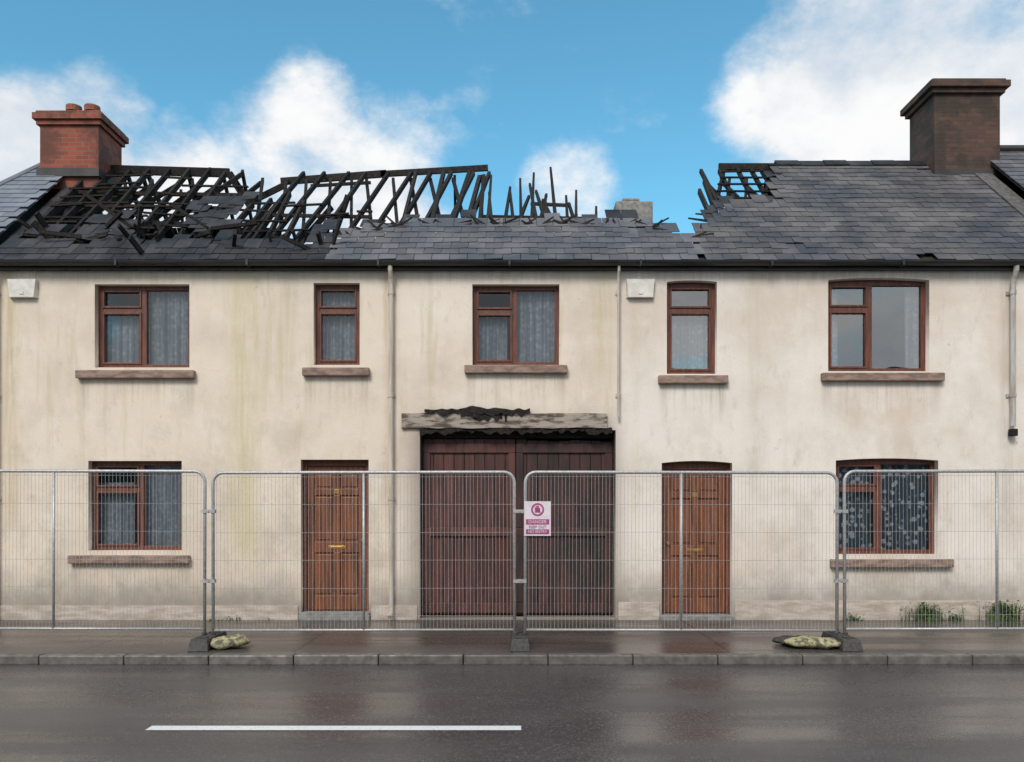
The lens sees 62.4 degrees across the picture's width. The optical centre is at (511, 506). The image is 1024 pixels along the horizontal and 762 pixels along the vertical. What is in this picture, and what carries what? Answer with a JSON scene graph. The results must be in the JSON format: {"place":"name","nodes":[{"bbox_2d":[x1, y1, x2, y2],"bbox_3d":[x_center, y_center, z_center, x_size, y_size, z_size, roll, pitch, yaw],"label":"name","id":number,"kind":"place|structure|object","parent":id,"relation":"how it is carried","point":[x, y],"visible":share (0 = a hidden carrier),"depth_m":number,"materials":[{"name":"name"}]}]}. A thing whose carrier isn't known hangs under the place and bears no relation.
{"place":"outdoors","nodes":[
{"label":"outdoors","id":0,"kind":"place"},
{"bbox_2d":[39,597,887,664],"bbox_3d":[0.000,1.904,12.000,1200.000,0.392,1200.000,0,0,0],"label":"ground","id":1,"kind":"structure","parent":0,"point":[537,614],"depth_m":13.29,"materials":[{"name":"grey concrete"}]},
{"bbox_2d":[0,653,1023,664],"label":"kerb","id":2,"kind":"structure","parent":1,"relation":"on","point":[560,659],"depth_m":9.10,"materials":[{"name":"concrete"}]},
{"bbox_2d":[0,665,1023,761],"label":"road","id":3,"kind":"structure","parent":0,"point":[672,713],"depth_m":6.99,"materials":[{"name":"grey asphalt"}]},
{"bbox_2d":[146,726,520,729],"bbox_3d":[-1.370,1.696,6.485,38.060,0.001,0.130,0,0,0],"label":"road centre line","id":4,"kind":"object","parent":3,"relation":"on","point":[334,728],"visible":1,"depth_m":6.47,"materials":[{"name":"paint"}]},
{"bbox_2d":[0,620,1023,662],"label":"footpath","id":5,"kind":"structure","parent":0,"point":[380,642],"depth_m":10.36,"materials":[{"name":"grey concrete"}]},
{"bbox_2d":[0,469,206,632],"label":"temporary fence panel","id":6,"kind":"object","parent":5,"relation":"on","point":[79,471],"visible":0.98,"depth_m":9.70,"materials":[{"name":"metal"}]},
{"bbox_2d":[202,510,215,582],"bbox_3d":[-3.480,0.450,9.700,0.150,0.840,0.080,0,0,0],"label":"fence clip","id":7,"kind":"object","parent":6,"relation":"attached to","point":[208,580],"visible":1,"depth_m":9.67,"materials":[{"name":"metal"}]},
{"bbox_2d":[187,631,226,650],"bbox_3d":[-3.480,1.520,9.700,0.228,0.159,0.716,0,0,0],"label":"fence foot","id":8,"kind":"object","parent":5,"relation":"on","point":[202,642],"visible":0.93,"depth_m":9.39},
{"bbox_2d":[210,634,250,649],"bbox_3d":[-3.204,1.526,9.580,0.467,0.148,0.313,0,0,-20],"label":"sandbag","id":9,"kind":"object","parent":5,"relation":"on","point":[225,642],"visible":0.99,"depth_m":9.46,"materials":[{"name":"fabric"}]},
{"bbox_2d":[197,615,273,621],"bbox_3d":[-3.892,1.596,11.805,1.065,0.143,0.376,0,0,0],"label":"weed","id":10,"kind":"object","parent":5,"relation":"on","point":[229,620],"visible":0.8,"depth_m":11.92,"materials":[{"name":"green plant"}]},
{"bbox_2d":[299,610,369,619],"bbox_3d":[-2.518,1.562,12.095,1.004,0.135,0.310,0,0,0],"label":"doorstep","id":11,"kind":"object","parent":5,"relation":"on","point":[329,615],"visible":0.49,"depth_m":11.94,"materials":[{"name":"grey concrete"}]},
{"bbox_2d":[211,470,515,632],"bbox_3d":[-1.702,0.579,9.700,3.498,1.989,0.036,0,0,0],"label":"temporary fence panel","id":12,"kind":"object","parent":5,"relation":"on","point":[363,504],"visible":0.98,"depth_m":9.70,"materials":[{"name":"metal"}]},
{"bbox_2d":[513,510,525,582],"bbox_3d":[0.090,0.450,9.700,0.150,0.840,0.080,0,0,0],"label":"fence clip","id":13,"kind":"object","parent":12,"relation":"attached to","point":[519,580],"visible":1,"depth_m":9.67,"materials":[{"name":"metal"}]},
{"bbox_2d":[100,287,904,615],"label":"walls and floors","id":14,"kind":"structure","parent":5,"relation":"on","point":[888,327],"depth_m":15.00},
{"bbox_2d":[2,187,102,243],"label":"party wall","id":15,"kind":"structure","parent":14,"relation":"on","point":[45,208],"depth_m":13.84,"materials":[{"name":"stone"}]},
{"bbox_2d":[16,163,776,266],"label":"charred roof timbers","id":16,"kind":"object","parent":14,"relation":"on","point":[256,225],"visible":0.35,"depth_m":13.75,"materials":[{"name":"black wood"}]},
{"bbox_2d":[32,103,128,201],"bbox_3d":[-7.520,-6.200,14.775,1.180,1.600,1.030,0,0,0],"label":"chimney","id":17,"kind":"object","parent":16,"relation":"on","point":[86,145],"visible":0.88,"depth_m":14.35,"materials":[{"name":"red brick"}]},
{"bbox_2d":[0,171,780,259],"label":"charred slates","id":18,"kind":"object","parent":16,"relation":"on","point":[175,247],"visible":0.89,"depth_m":12.27,"materials":[{"name":"black stone"}]},
{"bbox_2d":[325,213,705,259],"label":"roof slates","id":19,"kind":"object","parent":16,"relation":"on","point":[621,239],"visible":0.99,"depth_m":12.28,"materials":[{"name":"grey stone"}]},
{"bbox_2d":[613,198,652,231],"bbox_3d":[2.100,-4.350,14.800,0.640,1.960,0.600,0,0,0],"label":"chimney stump","id":20,"kind":"object","parent":14,"relation":"on","point":[643,209],"visible":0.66,"depth_m":14.50,"materials":[{"name":"grey concrete"}]},
{"bbox_2d":[0,271,1023,619],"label":"front wall","id":21,"kind":"structure","parent":5,"relation":"on","point":[250,397],"depth_m":12.00,"materials":[{"name":"beige paint"}]},
{"bbox_2d":[7,271,37,297],"bbox_3d":[-6.927,-3.166,11.957,0.400,0.404,0.083,0,0,0],"label":"alarm box","id":22,"kind":"object","parent":21,"relation":"attached to","point":[22,288],"visible":1,"depth_m":11.93,"materials":[{"name":"plastic"}]},
{"bbox_2d":[92,461,181,549],"bbox_3d":[-5.355,-0.018,12.139,1.333,1.279,0.082,0,0,0],"label":"frame","id":23,"kind":"object","parent":21,"relation":"on","point":[96,485],"visible":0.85,"depth_m":12.11,"materials":[{"name":"brown wood"}]},
{"bbox_2d":[100,466,180,545],"bbox_3d":[-5.355,-0.013,12.265,1.267,1.243,0.060,0,0,0],"label":"net curtain","id":24,"kind":"object","parent":21,"relation":"attached to","point":[125,523],"visible":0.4,"depth_m":12.26,"materials":[{"name":"white fabric"}]},
{"bbox_2d":[99,286,188,366],"bbox_3d":[-5.255,-2.573,12.139,1.352,1.188,0.082,0,0,0],"label":"frame","id":25,"kind":"object","parent":21,"relation":"attached to","point":[141,310],"visible":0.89,"depth_m":12.11,"materials":[{"name":"brown wood"}]},
{"bbox_2d":[106,292,187,364],"bbox_3d":[-5.255,-2.568,12.265,1.286,1.152,0.060,0,0,0],"label":"net curtain","id":26,"kind":"object","parent":21,"relation":"attached to","point":[167,328],"visible":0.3,"depth_m":12.26,"materials":[{"name":"white fabric"}]},
{"bbox_2d":[303,460,368,610],"bbox_3d":[-2.518,0.412,12.160,0.970,2.176,0.120,0,0,0],"label":"front door","id":27,"kind":"structure","parent":21,"relation":"attached to","point":[314,463],"depth_m":12.12,"materials":[{"name":"brown wood"}]},
{"bbox_2d":[308,466,365,609],"bbox_3d":[-2.518,0.449,12.172,0.844,2.063,0.045,0,0,0],"label":"door leaf","id":28,"kind":"object","parent":27,"relation":"attached to","point":[330,577],"visible":0.91,"depth_m":12.16,"materials":[{"name":"brown wood"}]},
{"bbox_2d":[315,285,359,364],"bbox_3d":[-2.491,-2.600,12.139,0.661,1.170,0.082,0,0,0],"label":"frame","id":29,"kind":"object","parent":21,"relation":"on","point":[320,310],"visible":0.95,"depth_m":12.11,"materials":[{"name":"brown wood"}]},
{"bbox_2d":[322,292,354,359],"bbox_3d":[-2.491,-2.595,12.270,0.595,1.134,0.060,0,0,0],"label":"net curtain","id":30,"kind":"object","parent":21,"relation":"hanging from","point":[338,337],"visible":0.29,"depth_m":12.27,"materials":[{"name":"white fabric"}]},
{"bbox_2d":[388,265,394,618],"bbox_3d":[-1.709,-0.918,11.903,0.109,4.971,0.191,0,0,0],"label":"downpipe","id":31,"kind":"object","parent":21,"relation":"attached to","point":[391,395],"visible":0.94,"depth_m":11.90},
{"bbox_2d":[401,406,613,616],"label":"carriage gate","id":32,"kind":"structure","parent":21,"relation":"attached to","point":[491,448],"depth_m":12.20,"materials":[{"name":"brown wood"}]},
{"bbox_2d":[67,365,953,567],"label":"window sills","id":33,"kind":"structure","parent":21,"relation":"attached to","point":[539,369],"depth_m":11.91,"materials":[{"name":"concrete"}]},
{"bbox_2d":[0,259,1023,270],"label":"gutter and fascia","id":34,"kind":"object","parent":21,"relation":"attached to","point":[572,265],"visible":1,"depth_m":11.83,"materials":[{"name":"black plastic"}]},
{"bbox_2d":[473,286,558,364],"bbox_3d":[0.054,-2.591,12.139,1.242,1.151,0.082,0,0,0],"label":"frame","id":35,"kind":"object","parent":21,"relation":"attached to","point":[510,311],"visible":0.9,"depth_m":12.11,"materials":[{"name":"brown wood"}]},
{"bbox_2d":[479,291,554,361],"bbox_3d":[0.055,-2.586,12.265,1.176,1.115,0.060,0,0,0],"label":"net curtain","id":36,"kind":"object","parent":21,"relation":"attached to","point":[535,326],"visible":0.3,"depth_m":12.27,"materials":[{"name":"white fabric"}]},
{"bbox_2d":[615,265,620,416],"bbox_3d":[1.502,-2.336,11.910,0.068,2.132,0.179,0,0,0],"label":"downpipe","id":37,"kind":"object","parent":21,"relation":"attached to","point":[617,293],"visible":1,"depth_m":11.91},
{"bbox_2d":[626,271,654,297],"bbox_3d":[1.818,-3.166,11.957,0.400,0.404,0.083,0,0,0],"label":"alarm box","id":38,"kind":"object","parent":21,"relation":"attached to","point":[639,288],"visible":1,"depth_m":11.93,"materials":[{"name":"plastic"}]},
{"bbox_2d":[672,315,707,368],"bbox_3d":[2.555,-2.400,12.270,0.649,0.997,0.060,0,0,0],"label":"net curtain","id":39,"kind":"object","parent":21,"relation":"hanging from","point":[689,341],"visible":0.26,"depth_m":12.27,"materials":[{"name":"white fabric"}]},
{"bbox_2d":[667,282,714,373],"bbox_3d":[2.555,-2.554,12.139,0.715,1.333,0.082,0,0,0],"label":"frame","id":40,"kind":"object","parent":21,"relation":"attached to","point":[709,310],"visible":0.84,"depth_m":12.11,"materials":[{"name":"brown wood"}]},
{"bbox_2d":[662,461,729,613],"bbox_3d":[2.627,0.441,12.160,1.006,2.198,0.120,0,0,0],"label":"front door","id":41,"kind":"structure","parent":21,"relation":"attached to","point":[694,465],"depth_m":12.12,"materials":[{"name":"brown wood"}]},
{"bbox_2d":[664,470,724,612],"bbox_3d":[2.627,0.493,12.172,0.880,2.054,0.045,0,0,0],"label":"door leaf","id":42,"kind":"object","parent":41,"relation":"attached to","point":[707,598],"visible":0.83,"depth_m":12.15,"materials":[{"name":"brown wood"}]},
{"bbox_2d":[832,287,918,367],"bbox_3d":[5.209,-2.586,12.270,1.376,1.297,0.050,0,0,0],"label":"net curtain","id":43,"kind":"object","parent":21,"relation":"attached to","point":[911,329],"visible":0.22,"depth_m":12.27,"materials":[{"name":"white fabric"}]},
{"bbox_2d":[828,280,924,370],"bbox_3d":[5.209,-2.591,12.139,1.442,1.333,0.082,0,0,0],"label":"frame","id":44,"kind":"object","parent":21,"relation":"on","point":[865,309],"visible":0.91,"depth_m":12.11,"materials":[{"name":"brown wood"}]},
{"bbox_2d":[839,465,927,548],"bbox_3d":[5.327,-0.004,12.240,1.394,1.334,0.050,0,0,0],"label":"net curtain","id":45,"kind":"object","parent":21,"relation":"attached to","point":[903,514],"visible":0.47,"depth_m":12.24,"materials":[{"name":"fabric"}]},
{"bbox_2d":[836,459,933,553],"bbox_3d":[5.327,-0.009,12.139,1.460,1.370,0.082,0,0,0],"label":"frame","id":46,"kind":"object","parent":21,"relation":"on","point":[875,464],"visible":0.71,"depth_m":12.11,"materials":[{"name":"brown wood"}]},
{"bbox_2d":[1006,265,1019,425],"bbox_3d":[7.073,-2.272,11.902,0.122,2.264,0.195,0,0,0],"label":"downpipe","id":47,"kind":"object","parent":21,"relation":"attached to","point":[1012,293],"visible":1,"depth_m":11.89,"materials":[{"name":"grey plastic"}]},
{"bbox_2d":[1008,429,1017,435],"bbox_3d":[7.073,-1.050,11.925,0.090,0.100,0.090,0,0,0],"label":"pipe stub","id":48,"kind":"object","parent":21,"relation":"attached to","point":[1012,432],"visible":1,"depth_m":11.88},
{"bbox_2d":[0,601,1023,619],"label":"plinth","id":49,"kind":"structure","parent":5,"relation":"on","point":[767,607],"depth_m":11.98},
{"bbox_2d":[510,631,529,650],"bbox_3d":[0.090,1.520,9.700,0.228,0.159,0.716,0,0,0],"label":"fence foot","id":50,"kind":"object","parent":5,"relation":"on","point":[519,640],"visible":0.9,"depth_m":9.38},
{"bbox_2d":[523,471,838,634],"bbox_3d":[1.942,0.579,9.700,3.618,1.989,0.036,0,0,0],"label":"temporary fence panel","id":51,"kind":"object","parent":5,"relation":"on","point":[681,504],"visible":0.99,"depth_m":9.70,"materials":[{"name":"metal"}]},
{"bbox_2d":[524,501,550,535],"bbox_3d":[0.292,0.133,9.664,0.305,0.395,0.018,0,0,0],"label":"warning sign","id":52,"kind":"object","parent":51,"relation":"attached to","point":[537,518],"visible":1,"depth_m":9.67,"materials":[{"name":"white plastic"}]},
{"bbox_2d":[660,613,733,619],"bbox_3d":[2.627,1.583,12.095,1.040,0.095,0.310,0,0,0],"label":"doorstep","id":53,"kind":"object","parent":5,"relation":"on","point":[701,616],"visible":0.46,"depth_m":11.94,"materials":[{"name":"grey concrete"}]},
{"bbox_2d":[772,635,804,645],"bbox_3d":[3.279,1.546,9.822,0.500,0.108,0.284,0,0,-17],"label":"sandbag","id":54,"kind":"object","parent":5,"relation":"on","point":[780,639],"visible":0.4,"depth_m":9.76,"materials":[{"name":"grey fabric"}]},
{"bbox_2d":[784,636,840,648],"bbox_3d":[3.414,1.536,9.603,0.631,0.129,0.331,0,0,7],"label":"sandbag","id":55,"kind":"object","parent":5,"relation":"on","point":[814,642],"visible":0.99,"depth_m":9.47,"materials":[{"name":"fabric"}]},
{"bbox_2d":[821,632,862,650],"bbox_3d":[3.775,1.520,9.700,0.228,0.159,0.716,0,0,0],"label":"fence foot","id":56,"kind":"object","parent":5,"relation":"on","point":[848,642],"visible":0.84,"depth_m":9.39},
{"bbox_2d":[846,614,863,620],"bbox_3d":[4.830,1.579,11.920,0.316,0.163,0.181,0,0,22],"label":"weed","id":57,"kind":"object","parent":5,"relation":"on","point":[853,618],"visible":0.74,"depth_m":11.92,"materials":[{"name":"green plant"}]},
{"bbox_2d":[900,601,964,621],"bbox_3d":[5.896,1.468,11.871,0.907,0.286,0.290,0,0,0],"label":"weed","id":58,"kind":"object","parent":5,"relation":"on","point":[930,616],"visible":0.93,"depth_m":11.86,"materials":[{"name":"green plant"}]},
{"bbox_2d":[843,469,1023,634],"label":"temporary fence panel","id":59,"kind":"object","parent":5,"relation":"on","point":[980,471],"visible":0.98,"depth_m":9.70,"materials":[{"name":"metal"}]},
{"bbox_2d":[833,510,847,582],"bbox_3d":[3.775,0.450,9.700,0.150,0.840,0.080,0,0,0],"label":"fence clip","id":60,"kind":"object","parent":59,"relation":"attached to","point":[840,580],"visible":1,"depth_m":9.67,"materials":[{"name":"metal"}]},
{"bbox_2d":[942,614,965,620],"bbox_3d":[6.198,1.573,11.921,0.396,0.164,0.154,0,0,0],"label":"weed","id":61,"kind":"object","parent":5,"relation":"on","point":[956,618],"visible":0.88,"depth_m":11.90,"materials":[{"name":"green plant"}]},
{"bbox_2d":[977,600,1023,620],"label":"weed","id":62,"kind":"object","parent":5,"relation":"on","point":[1011,614],"visible":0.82,"depth_m":11.87,"materials":[{"name":"green plant"}]},
{"bbox_3d":[-0.601,-0.875,15.115,17.198,5.050,5.570,0,0,0],"label":"side and back walls","id":63,"kind":"object","parent":5,"relation":"on","visible":0},
{"bbox_2d":[0,163,62,244],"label":"hipped roof end","id":64,"kind":"structure","parent":63,"relation":"on","point":[24,196],"depth_m":13.92,"materials":[{"name":"stone"}]},
{"bbox_2d":[0,169,1017,259],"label":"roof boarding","id":65,"kind":"object","parent":63,"relation":"on","point":[928,256],"visible":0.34,"depth_m":11.96,"materials":[{"name":"black wood"}]},
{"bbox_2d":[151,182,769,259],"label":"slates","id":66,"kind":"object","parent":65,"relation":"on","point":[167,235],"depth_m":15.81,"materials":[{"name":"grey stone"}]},
{"bbox_2d":[691,164,1023,259],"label":"roof slates","id":67,"kind":"object","parent":65,"relation":"on","point":[885,212],"visible":0.99,"depth_m":12.88,"materials":[{"name":"grey stone"}]},
{"bbox_2d":[774,160,926,165],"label":"ridge tiles","id":68,"kind":"object","parent":67,"relation":"on","point":[851,163],"visible":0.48,"depth_m":14.70,"materials":[{"name":"tile"}]},
{"bbox_2d":[975,173,1023,217],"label":"party wall","id":69,"kind":"structure","parent":63,"relation":"on","point":[1007,194],"depth_m":13.71,"materials":[{"name":"grey concrete"}]},
{"bbox_2d":[900,78,1010,179],"bbox_3d":[7.760,-6.340,14.850,1.360,1.880,1.140,0,0,0],"label":"chimney","id":70,"kind":"object","parent":69,"relation":"on","point":[954,126],"visible":0.86,"depth_m":14.40,"materials":[{"name":"brick"}]},
{"bbox_2d":[0,0,1023,243],"label":"sky","id":71,"kind":"structure","parent":0,"point":[621,99],"materials":[{"name":"blue"}]},
{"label":"inner walls","id":72,"kind":"object","parent":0,"visible":0},
{"bbox_2d":[991,164,1023,198],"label":"roof boarding","id":73,"kind":"object","parent":72,"relation":"on","point":[1013,185],"depth_m":15.21,"materials":[{"name":"black wood"}]},
{"bbox_2d":[990,151,1023,187],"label":"roof slates","id":74,"kind":"object","parent":73,"relation":"on","point":[1010,164],"visible":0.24,"depth_m":14.24,"materials":[{"name":"grey stone"}]},
{"bbox_2d":[1000,145,1023,151],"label":"gutter and ridge","id":75,"kind":"object","parent":73,"relation":"on","point":[1006,148],"depth_m":14.72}
]}

